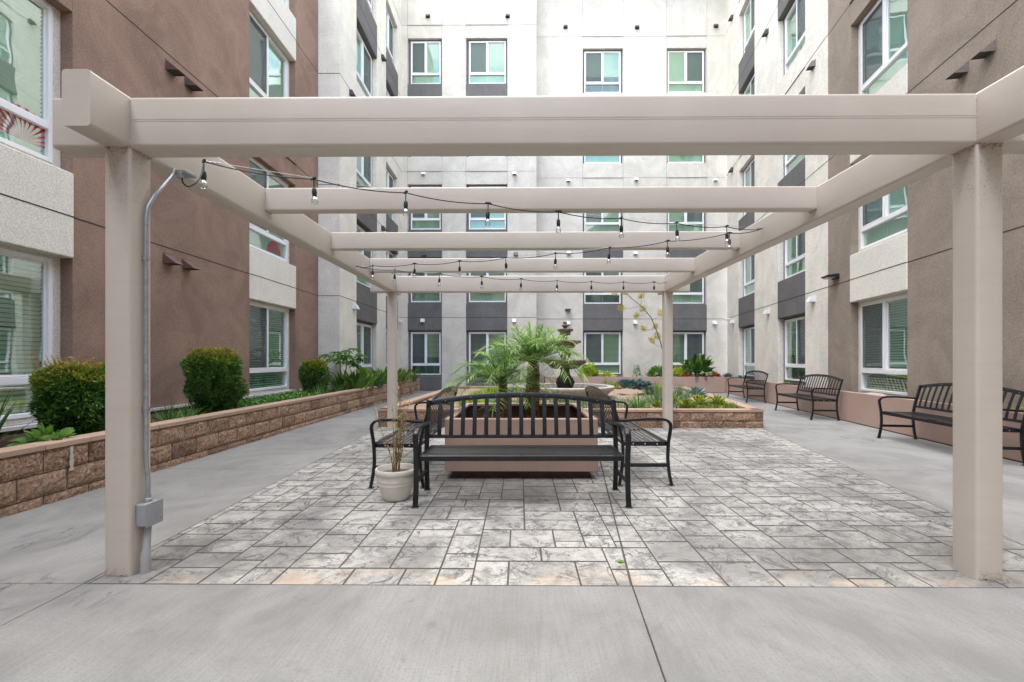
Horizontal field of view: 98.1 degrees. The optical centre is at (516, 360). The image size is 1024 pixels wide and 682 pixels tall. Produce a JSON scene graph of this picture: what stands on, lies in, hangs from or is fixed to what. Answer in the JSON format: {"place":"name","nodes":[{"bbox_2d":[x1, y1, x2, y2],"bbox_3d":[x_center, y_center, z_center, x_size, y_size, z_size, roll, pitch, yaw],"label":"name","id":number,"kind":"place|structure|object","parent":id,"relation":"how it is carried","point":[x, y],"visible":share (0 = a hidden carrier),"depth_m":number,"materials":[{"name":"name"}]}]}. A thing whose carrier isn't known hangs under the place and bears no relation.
{"place":"outdoors","nodes":[
{"label":"outdoors","id":0,"kind":"place"},
{"bbox_2d":[0,390,437,583],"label":"walkway","id":1,"kind":"structure","parent":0,"point":[61,542],"depth_m":3.90,"materials":[{"name":"concrete"}]},
{"bbox_2d":[0,378,419,517],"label":"raised block planter","id":2,"kind":"object","parent":1,"relation":"on","point":[36,474],"visible":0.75,"depth_m":5.15,"materials":[{"name":"brick"}]},
{"bbox_2d":[0,390,69,444],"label":"spiky leaf plant","id":3,"kind":"object","parent":2,"relation":"on","point":[3,420],"visible":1,"depth_m":4.03,"materials":[{"name":"green plant"}]},
{"bbox_2d":[6,420,75,446],"bbox_3d":[-4.325,0.706,4.093,0.512,0.300,0.460,0,0,-40],"label":"broadleaf plant","id":4,"kind":"object","parent":2,"relation":"on","point":[42,433],"visible":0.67,"depth_m":4.06,"materials":[{"name":"green plant"}]},
{"bbox_2d":[25,354,104,436],"bbox_3d":[-4.595,0.387,4.647,0.798,0.908,0.746,0,0,1],"label":"nandina shrub","id":5,"kind":"object","parent":2,"relation":"on","point":[82,411],"visible":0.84,"depth_m":4.43,"materials":[{"name":"green plant"}]},
{"bbox_2d":[150,399,201,422],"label":"agapanthus clump","id":6,"kind":"object","parent":2,"relation":"on","point":[170,416],"visible":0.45,"depth_m":5.59,"materials":[{"name":"green plant"}]},
{"bbox_2d":[158,403,212,417],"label":"agapanthus clump","id":7,"kind":"object","parent":2,"relation":"on","point":[186,412],"visible":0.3,"depth_m":6.00,"materials":[{"name":"green plant"}]},
{"bbox_2d":[179,343,248,414],"bbox_3d":[-4.557,0.273,6.763,0.915,1.118,0.864,0,0,1],"label":"boxwood shrub","id":8,"kind":"object","parent":2,"relation":"on","point":[217,393],"visible":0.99,"depth_m":6.56,"materials":[{"name":"green plant"}]},
{"bbox_2d":[234,388,321,408],"bbox_3d":[-4.642,0.714,8.343,1.008,0.275,2.675,0,0,1],"label":"ground cover","id":9,"kind":"object","parent":2,"relation":"on","point":[247,401],"visible":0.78,"depth_m":8.17,"materials":[{"name":"green plant"}]},
{"bbox_2d":[298,356,332,393],"bbox_3d":[-4.709,0.361,10.336,0.736,0.945,0.703,0,0,1],"label":"bush","id":10,"kind":"object","parent":2,"relation":"on","point":[321,368],"visible":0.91,"depth_m":10.19,"materials":[{"name":"green plant"}]},
{"bbox_2d":[307,383,336,395],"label":"agapanthus clump","id":11,"kind":"object","parent":2,"relation":"on","point":[319,391],"visible":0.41,"depth_m":9.84,"materials":[{"name":"green plant"}]},
{"bbox_2d":[315,348,367,387],"bbox_3d":[-4.404,0.253,11.387,1.298,1.138,1.116,0,0,1],"label":"papaya tree","id":12,"kind":"object","parent":2,"relation":"on","point":[345,360],"visible":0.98,"depth_m":11.31,"materials":[{"name":"green plant"}]},
{"bbox_2d":[329,381,357,395],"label":"agapanthus clump","id":13,"kind":"object","parent":2,"relation":"on","point":[339,389],"visible":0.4,"depth_m":10.65,"materials":[{"name":"green plant"}]},
{"bbox_2d":[326,370,380,390],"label":"cast iron plant","id":14,"kind":"object","parent":2,"relation":"on","point":[358,382],"visible":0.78,"depth_m":11.56,"materials":[{"name":"green plant"}]},
{"bbox_2d":[350,367,386,388],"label":"cast iron plant","id":15,"kind":"object","parent":2,"relation":"on","point":[380,382],"visible":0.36,"depth_m":12.59,"materials":[{"name":"green plant"}]},
{"bbox_2d":[367,367,402,383],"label":"cast iron plant","id":16,"kind":"object","parent":2,"relation":"on","point":[384,372],"visible":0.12,"depth_m":13.56,"materials":[{"name":"green plant"}]},
{"bbox_2d":[379,367,411,384],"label":"cast iron plant","id":17,"kind":"object","parent":2,"relation":"on","point":[402,378],"visible":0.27,"depth_m":14.81,"materials":[{"name":"green plant"}]},
{"bbox_2d":[399,367,422,381],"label":"cast iron plant","id":18,"kind":"object","parent":2,"relation":"on","point":[413,378],"visible":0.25,"depth_m":16.25,"materials":[{"name":"green plant"}]},
{"bbox_2d":[2,389,632,588],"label":"ground","id":19,"kind":"structure","parent":0,"point":[249,394],"depth_m":9.12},
{"bbox_2d":[0,0,317,434],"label":"brown apartment wing","id":20,"kind":"structure","parent":19,"relation":"on","point":[220,276],"depth_m":6.73,"materials":[{"name":"brown paint"}]},
{"bbox_2d":[0,102,44,148],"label":"paper fan","id":21,"kind":"object","parent":20,"relation":"attached to","point":[30,140],"visible":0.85,"depth_m":5.02},
{"bbox_2d":[0,248,52,420],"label":"window","id":22,"kind":"structure","parent":20,"relation":"in","point":[16,379],"depth_m":5.05,"materials":[{"name":"glass"}]},
{"bbox_2d":[0,0,52,162],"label":"window","id":23,"kind":"structure","parent":20,"relation":"in","point":[20,23],"depth_m":5.09,"materials":[{"name":"white plastic"}]},
{"bbox_2d":[249,302,287,391],"bbox_3d":[-5.556,-0.280,9.839,0.126,1.860,1.660,0,0,1],"label":"window","id":24,"kind":"structure","parent":20,"relation":"in","point":[259,317],"depth_m":9.79,"materials":[{"name":"glass"}]},
{"bbox_2d":[249,157,287,261],"bbox_3d":[-5.556,-3.280,9.839,0.126,1.860,1.660,0,0,1],"label":"window","id":25,"kind":"structure","parent":20,"relation":"in","point":[260,238],"depth_m":9.75,"materials":[{"name":"white plastic"}]},
{"bbox_2d":[249,11,287,96],"bbox_3d":[-5.556,-6.280,9.839,0.126,1.860,1.660,0,0,1],"label":"window","id":26,"kind":"structure","parent":20,"relation":"in","point":[266,65],"depth_m":9.71,"materials":[{"name":"white plastic"}]},
{"bbox_2d":[267,241,280,255],"bbox_3d":[-5.541,-2.575,10.169,0.012,0.270,0.540,0,0,1],"label":"paper fan","id":27,"kind":"object","parent":20,"relation":"attached to","point":[272,247],"visible":1,"depth_m":10.16},
{"bbox_2d":[318,0,402,388],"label":"cream apartment section","id":28,"kind":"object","parent":19,"relation":"on","point":[359,48],"visible":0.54,"depth_m":13.33,"materials":[{"name":"white paint"}]},
{"bbox_2d":[357,322,371,370],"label":"window","id":29,"kind":"structure","parent":28,"relation":"in","point":[366,330],"depth_m":14.38,"materials":[{"name":"white plastic"}]},
{"bbox_2d":[357,225,371,287],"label":"window","id":30,"kind":"structure","parent":28,"relation":"in","point":[368,254],"depth_m":14.29,"materials":[{"name":"white plastic"}]},
{"bbox_2d":[357,157,371,187],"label":"window","id":31,"kind":"structure","parent":28,"relation":"in","point":[364,164],"depth_m":14.38,"materials":[{"name":"white plastic"}]},
{"bbox_2d":[357,30,371,96],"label":"window","id":32,"kind":"structure","parent":28,"relation":"in","point":[364,60],"depth_m":14.29,"materials":[{"name":"white plastic"}]},
{"bbox_2d":[386,169,393,220],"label":"window","id":33,"kind":"structure","parent":28,"relation":"in","point":[389,179],"depth_m":17.02,"materials":[{"name":"white plastic"}]},
{"bbox_2d":[386,9,393,63],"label":"window","id":34,"kind":"structure","parent":28,"relation":"in","point":[389,26],"depth_m":17.04,"materials":[{"name":"white plastic"}]},
{"bbox_2d":[402,0,726,389],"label":"cream courtyard end wing","id":35,"kind":"structure","parent":19,"relation":"on","point":[548,47],"depth_m":18.83,"materials":[{"name":"white paint"}]},
{"bbox_2d":[411,332,440,374],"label":"window","id":36,"kind":"structure","parent":35,"relation":"in","point":[419,344],"depth_m":18.35,"materials":[{"name":"white plastic"}]},
{"bbox_2d":[411,273,440,301],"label":"window","id":37,"kind":"structure","parent":35,"relation":"in","point":[434,295],"depth_m":18.41,"materials":[{"name":"glass"}]},
{"bbox_2d":[411,187,440,229],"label":"window","id":38,"kind":"structure","parent":35,"relation":"in","point":[415,217],"depth_m":18.35,"materials":[{"name":"glass"}]},
{"bbox_2d":[411,41,440,83],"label":"window","id":39,"kind":"structure","parent":35,"relation":"in","point":[425,56],"depth_m":18.35,"materials":[{"name":"white plastic"}]},
{"bbox_2d":[469,332,505,372],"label":"window","id":40,"kind":"structure","parent":35,"relation":"in","point":[477,340],"depth_m":18.33,"materials":[{"name":"glass"}]},
{"bbox_2d":[469,273,505,301],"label":"window","id":41,"kind":"structure","parent":35,"relation":"in","point":[487,295],"depth_m":18.39,"materials":[{"name":"glass"}]},
{"bbox_2d":[469,213,505,229],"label":"window","id":42,"kind":"structure","parent":35,"relation":"in","point":[478,220],"depth_m":18.35,"materials":[{"name":"glass"}]},
{"bbox_2d":[469,41,505,83],"bbox_3d":[-1.196,-12.275,18.373,1.525,1.770,0.126,0,0,1],"label":"window","id":43,"kind":"structure","parent":35,"relation":"in","point":[487,59],"depth_m":18.33,"materials":[{"name":"white plastic"}]},
{"bbox_2d":[584,332,620,373],"bbox_3d":[3.680,-0.300,19.031,1.554,1.780,0.126,0,0,1],"label":"window","id":44,"kind":"structure","parent":35,"relation":"in","point":[594,345],"depth_m":18.98,"materials":[{"name":"glass"}]},
{"bbox_2d":[584,273,620,303],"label":"window","id":45,"kind":"structure","parent":35,"relation":"in","point":[585,274],"depth_m":18.97,"materials":[{"name":"white plastic"}]},
{"bbox_2d":[584,213,620,231],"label":"window","id":46,"kind":"structure","parent":35,"relation":"in","point":[587,221],"depth_m":19.03,"materials":[{"name":"glass"}]},
{"bbox_2d":[584,156,620,163],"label":"window","id":47,"kind":"structure","parent":35,"relation":"in","point":[589,159],"depth_m":19.04,"materials":[{"name":"clear glass"}]},
{"bbox_2d":[584,51,620,92],"bbox_3d":[3.680,-12.300,19.031,1.554,1.780,0.126,0,0,1],"label":"window","id":48,"kind":"structure","parent":35,"relation":"in","point":[598,65],"depth_m":18.98,"materials":[{"name":"white plastic"}]},
{"bbox_2d":[668,272,703,303],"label":"window","id":49,"kind":"structure","parent":35,"relation":"in","point":[697,287],"depth_m":18.95,"materials":[{"name":"glass"}]},
{"bbox_2d":[668,213,703,230],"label":"window","id":50,"kind":"structure","parent":35,"relation":"in","point":[688,218],"depth_m":18.97,"materials":[{"name":"white plastic"}]},
{"bbox_2d":[668,155,703,162],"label":"window","id":51,"kind":"structure","parent":35,"relation":"in","point":[699,158],"depth_m":19.02,"materials":[{"name":"glass"}]},
{"bbox_2d":[668,51,703,92],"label":"window","id":52,"kind":"structure","parent":35,"relation":"in","point":[685,68],"depth_m":18.96,"materials":[{"name":"white plastic"}]},
{"bbox_2d":[673,332,703,373],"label":"window","id":53,"kind":"structure","parent":35,"relation":"in","point":[693,344],"depth_m":18.95,"materials":[{"name":"glass"}]},
{"bbox_2d":[377,386,763,427],"bbox_3d":[1.623,1.098,11.885,8.390,0.376,7.434,0,0,1],"label":"block garden bed","id":54,"kind":"object","parent":19,"relation":"on","point":[741,415],"visible":0.31,"depth_m":8.20,"materials":[{"name":"brown stone"}]},
{"bbox_2d":[455,399,491,406],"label":"succulent clump","id":55,"kind":"object","parent":54,"relation":"on","point":[467,401],"visible":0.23,"depth_m":9.24,"materials":[{"name":"green plant"}]},
{"bbox_2d":[480,385,498,392],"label":"succulent clump","id":56,"kind":"object","parent":54,"relation":"on","point":[492,390],"visible":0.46,"depth_m":13.02,"materials":[{"name":"green plant"}]},
{"bbox_2d":[517,321,614,399],"bbox_3d":[1.317,0.000,11.989,2.620,2.100,2.620,0,0,1],"label":"tiered fountain","id":57,"kind":"object","parent":54,"relation":"on","point":[564,386],"visible":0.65,"depth_m":11.74,"materials":[{"name":"stone"}]},
{"bbox_2d":[514,390,713,407],"bbox_3d":[2.752,0.900,10.404,7.159,0.159,3.576,0,0,-29],"label":"ground cover","id":58,"kind":"object","parent":54,"relation":"on","point":[675,404],"visible":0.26,"depth_m":9.79,"materials":[{"name":"green plant"}]},
{"bbox_2d":[616,378,654,390],"bbox_3d":[3.405,0.692,12.661,1.127,0.344,0.931,0,0,1],"label":"blue succulent cluster","id":59,"kind":"object","parent":54,"relation":"on","point":[639,384],"visible":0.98,"depth_m":12.51,"materials":[{"name":"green plant"}]},
{"bbox_2d":[616,389,658,407],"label":"grassy clump","id":60,"kind":"object","parent":54,"relation":"on","point":[635,405],"visible":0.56,"depth_m":8.83,"materials":[{"name":"green plant"}]},
{"bbox_2d":[610,293,678,402],"bbox_3d":[2.920,-0.339,9.860,1.671,2.619,0.514,0,0,1],"label":"flowering agave","id":61,"kind":"object","parent":54,"relation":"on","point":[622,307],"visible":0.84,"depth_m":9.87,"materials":[{"name":"yellow plant"}]},
{"bbox_2d":[642,380,661,393],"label":"grassy clump","id":62,"kind":"object","parent":54,"relation":"on","point":[657,386],"visible":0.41,"depth_m":12.71,"materials":[{"name":"green plant"}]},
{"bbox_2d":[633,385,681,402],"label":"grassy clump","id":63,"kind":"object","parent":54,"relation":"on","point":[656,397],"visible":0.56,"depth_m":10.10,"materials":[{"name":"green plant"}]},
{"bbox_2d":[659,383,699,398],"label":"grassy clump","id":64,"kind":"object","parent":54,"relation":"on","point":[679,391],"visible":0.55,"depth_m":11.21,"materials":[{"name":"green plant"}]},
{"bbox_2d":[675,398,698,406],"bbox_3d":[3.363,0.831,8.792,0.473,0.188,0.451,0,0,-31],"label":"yellow green aloe","id":65,"kind":"object","parent":54,"relation":"on","point":[686,402],"visible":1,"depth_m":8.73,"materials":[{"name":"green plant"}]},
{"bbox_2d":[687,386,707,394],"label":"blue agave","id":66,"kind":"object","parent":54,"relation":"on","point":[694,389],"visible":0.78,"depth_m":11.63,"materials":[{"name":"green plant"}]},
{"bbox_2d":[688,394,711,403],"bbox_3d":[3.801,0.809,9.230,0.541,0.233,0.584,0,0,-34],"label":"yellow green aloe","id":67,"kind":"object","parent":54,"relation":"on","point":[700,399],"visible":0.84,"depth_m":9.16,"materials":[{"name":"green plant"}]},
{"bbox_2d":[679,401,736,407],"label":"succulents","id":68,"kind":"object","parent":54,"relation":"on","point":[714,405],"visible":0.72,"depth_m":8.90,"materials":[{"name":"green plant"}]},
{"bbox_2d":[705,395,730,404],"bbox_3d":[4.173,0.822,9.255,0.526,0.228,0.590,0,0,-38],"label":"yellow green aloe","id":69,"kind":"object","parent":54,"relation":"on","point":[718,399],"visible":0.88,"depth_m":9.16,"materials":[{"name":"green plant"}]},
{"bbox_2d":[727,0,1023,409],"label":"taupe and cream apartment wing","id":70,"kind":"object","parent":19,"relation":"on","point":[876,316],"visible":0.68,"depth_m":9.31,"materials":[{"name":"paint"}]},
{"bbox_2d":[744,327,754,376],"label":"window","id":71,"kind":"structure","parent":70,"relation":"in","point":[752,330],"depth_m":16.30,"materials":[{"name":"white plastic"}]},
{"bbox_2d":[744,255,754,295],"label":"window","id":72,"kind":"structure","parent":70,"relation":"in","point":[750,261],"depth_m":16.48,"materials":[{"name":"glass"}]},
{"bbox_2d":[744,158,754,214],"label":"window","id":73,"kind":"structure","parent":70,"relation":"in","point":[750,170],"depth_m":16.21,"materials":[{"name":"white plastic"}]},
{"bbox_2d":[744,74,754,94],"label":"window","id":74,"kind":"structure","parent":70,"relation":"in","point":[750,89],"depth_m":16.11,"materials":[{"name":"white plastic"}]},
{"bbox_2d":[744,0,754,52],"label":"window","id":75,"kind":"structure","parent":70,"relation":"in","point":[749,18],"depth_m":16.49,"materials":[{"name":"white plastic"}]},
{"bbox_2d":[785,316,804,381],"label":"window","id":76,"kind":"structure","parent":70,"relation":"in","point":[799,322],"depth_m":12.52,"materials":[{"name":"white plastic"}]},
{"bbox_2d":[785,232,804,278],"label":"window","id":77,"kind":"structure","parent":70,"relation":"in","point":[798,249],"depth_m":12.74,"materials":[{"name":"white plastic"}]},
{"bbox_2d":[785,155,804,175],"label":"window","id":78,"kind":"structure","parent":70,"relation":"in","point":[791,161],"depth_m":12.95,"materials":[{"name":"white plastic"}]},
{"bbox_2d":[785,0,804,72],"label":"window","id":79,"kind":"structure","parent":70,"relation":"in","point":[795,25],"depth_m":12.77,"materials":[{"name":"white plastic"}]},
{"bbox_2d":[821,273,838,279],"bbox_3d":[7.223,-1.910,10.209,0.260,0.120,0.300,0,0,10],"label":"wall lamp","id":80,"kind":"object","parent":70,"relation":"attached to","point":[833,276],"visible":1,"depth_m":10.10,"materials":[{"name":"black metal"}]},
{"bbox_2d":[860,294,906,395],"bbox_3d":[7.287,-0.280,8.715,0.126,1.860,1.604,0,0,10],"label":"window","id":81,"kind":"structure","parent":70,"relation":"in","point":[875,316],"depth_m":8.77,"materials":[{"name":"glass"}]},
{"bbox_2d":[860,186,906,249],"bbox_3d":[7.287,-3.280,8.715,0.126,1.860,1.604,0,0,10],"label":"window","id":82,"kind":"structure","parent":70,"relation":"in","point":[884,218],"depth_m":8.77,"materials":[{"name":"glass"}]},
{"bbox_2d":[860,0,906,93],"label":"window","id":83,"kind":"structure","parent":70,"relation":"in","point":[883,32],"depth_m":8.82,"materials":[{"name":"white plastic"}]},
{"bbox_2d":[0,584,1023,681],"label":"front concrete slab","id":84,"kind":"structure","parent":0,"point":[199,633],"depth_m":2.03,"materials":[{"name":"grey concrete"}]},
{"bbox_2d":[85,427,1023,587],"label":"stamped paving","id":85,"kind":"structure","parent":0,"point":[902,529],"depth_m":3.28,"materials":[{"name":"grey concrete"}]},
{"bbox_2d":[375,463,412,501],"bbox_3d":[-1.085,1.108,4.010,0.365,0.277,0.365,0,0,1],"label":"flower pot","id":86,"kind":"object","parent":85,"relation":"on","point":[397,486],"visible":0.94,"depth_m":3.89,"materials":[{"name":"white ceramic"}]},
{"bbox_2d":[369,375,411,471],"bbox_3d":[-1.097,0.556,3.953,0.240,0.920,0.326,0,0,38],"label":"dried potted plant","id":87,"kind":"object","parent":86,"relation":"on","point":[398,459],"visible":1,"depth_m":3.99,"materials":[{"name":"brown plant"}]},
{"bbox_2d":[367,386,457,488],"bbox_3d":[-1.123,0.784,5.250,0.643,0.933,1.870,0,0,1],"label":"metal bench","id":88,"kind":"object","parent":85,"relation":"on","point":[406,444],"visible":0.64,"depth_m":4.48,"materials":[{"name":"black metal"}]},
{"bbox_2d":[445,403,597,477],"bbox_3d":[0.058,0.931,5.510,1.602,0.637,1.742,0,0,1],"label":"square planter box","id":89,"kind":"object","parent":85,"relation":"on","point":[521,469],"visible":0.66,"depth_m":4.64,"materials":[{"name":"paint"}]},
{"bbox_2d":[441,341,559,417],"bbox_3d":[-0.192,0.344,5.360,1.305,1.147,1.404,0,0,-43],"label":"pygmy palm","id":90,"kind":"object","parent":89,"relation":"on","point":[503,379],"visible":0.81,"depth_m":5.26,"materials":[{"name":"green plant"}]},
{"bbox_2d":[471,318,590,417],"bbox_3d":[0.183,0.191,5.584,1.526,1.455,1.531,0,0,1],"label":"pygmy palm","id":91,"kind":"object","parent":89,"relation":"on","point":[535,344],"visible":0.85,"depth_m":5.43,"materials":[{"name":"green plant"}]},
{"bbox_2d":[411,392,632,508],"bbox_3d":[0.048,0.784,4.061,1.870,0.933,0.643,0,0,0],"label":"metal bench","id":92,"kind":"object","parent":85,"relation":"on","point":[521,451],"visible":1,"depth_m":4.25,"materials":[{"name":"black metal"}]},
{"bbox_2d":[52,66,1023,580],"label":"pergola","id":93,"kind":"object","parent":85,"relation":"on","point":[900,140],"visible":0.98,"depth_m":2.56,"materials":[{"name":"paint"}]},
{"bbox_2d":[136,167,196,573],"bbox_3d":[-2.174,0.009,2.771,0.099,2.482,0.361,0,0,3],"label":"electrical conduit","id":94,"kind":"object","parent":93,"relation":"attached to","point":[149,511],"visible":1,"depth_m":2.64,"materials":[{"name":"metal"}]},
{"bbox_2d":[181,161,204,186],"bbox_3d":[-2.115,-1.236,2.931,0.047,0.232,0.180,0,0,7],"label":"power cord","id":95,"kind":"object","parent":94,"relation":"attached to","point":[199,178],"visible":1,"depth_m":2.92,"materials":[{"name":"black rubber"}]},
{"bbox_2d":[199,159,762,244],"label":"string lights","id":96,"kind":"object","parent":93,"relation":"hanging from","point":[204,177],"visible":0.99,"depth_m":3.59,"materials":[{"name":"black rubber"}]},
{"bbox_2d":[358,266,666,292],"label":"string lights","id":97,"kind":"object","parent":93,"relation":"hanging from","point":[439,279],"visible":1,"depth_m":6.88,"materials":[{"name":"black rubber"}]},
{"bbox_2d":[356,228,760,279],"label":"string lights","id":98,"kind":"object","parent":93,"relation":"hanging from","point":[555,259],"visible":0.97,"depth_m":5.32,"materials":[{"name":"black rubber"}]},
{"bbox_2d":[585,386,674,485],"bbox_3d":[1.260,0.784,5.339,0.643,0.933,1.870,0,0,1],"label":"metal bench","id":99,"kind":"object","parent":85,"relation":"on","point":[634,441],"visible":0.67,"depth_m":4.47,"materials":[{"name":"black metal"}]},
{"bbox_2d":[709,390,1023,544],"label":"walkway","id":100,"kind":"structure","parent":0,"point":[921,469],"depth_m":5.76,"materials":[{"name":"concrete"}]},
{"bbox_2d":[727,370,767,402],"bbox_3d":[7.201,0.784,13.896,0.643,0.933,1.870,0,0,10],"label":"metal bench","id":101,"kind":"object","parent":100,"relation":"on","point":[746,386],"visible":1,"depth_m":13.53,"materials":[{"name":"black metal"}]},
{"bbox_2d":[541,375,1023,462],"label":"smooth wall planter","id":102,"kind":"object","parent":100,"relation":"on","point":[859,408],"visible":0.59,"depth_m":8.75,"materials":[{"name":"paint"}]},
{"bbox_2d":[577,362,600,376],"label":"lime bush","id":103,"kind":"object","parent":102,"relation":"on","point":[592,372],"visible":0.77,"depth_m":17.31,"materials":[{"name":"green plant"}]},
{"bbox_2d":[599,370,616,376],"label":"yellow low plant","id":104,"kind":"object","parent":102,"relation":"on","point":[603,374],"visible":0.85,"depth_m":17.51,"materials":[{"name":"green plant"}]},
{"bbox_2d":[644,365,661,376],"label":"bright green bush","id":105,"kind":"object","parent":102,"relation":"on","point":[653,370],"visible":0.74,"depth_m":17.34,"materials":[{"name":"green plant"}]},
{"bbox_2d":[673,364,683,376],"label":"yellow green bush","id":106,"kind":"object","parent":102,"relation":"on","point":[678,371],"visible":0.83,"depth_m":17.31,"materials":[{"name":"green plant"}]},
{"bbox_2d":[678,353,716,379],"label":"agave","id":107,"kind":"object","parent":102,"relation":"on","point":[698,364],"visible":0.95,"depth_m":17.39,"materials":[{"name":"green plant"}]},
{"bbox_2d":[775,374,842,420],"bbox_3d":[6.586,0.784,10.102,0.643,0.933,1.870,0,0,10],"label":"metal bench","id":108,"kind":"object","parent":100,"relation":"on","point":[797,396],"visible":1,"depth_m":9.81,"materials":[{"name":"black metal"}]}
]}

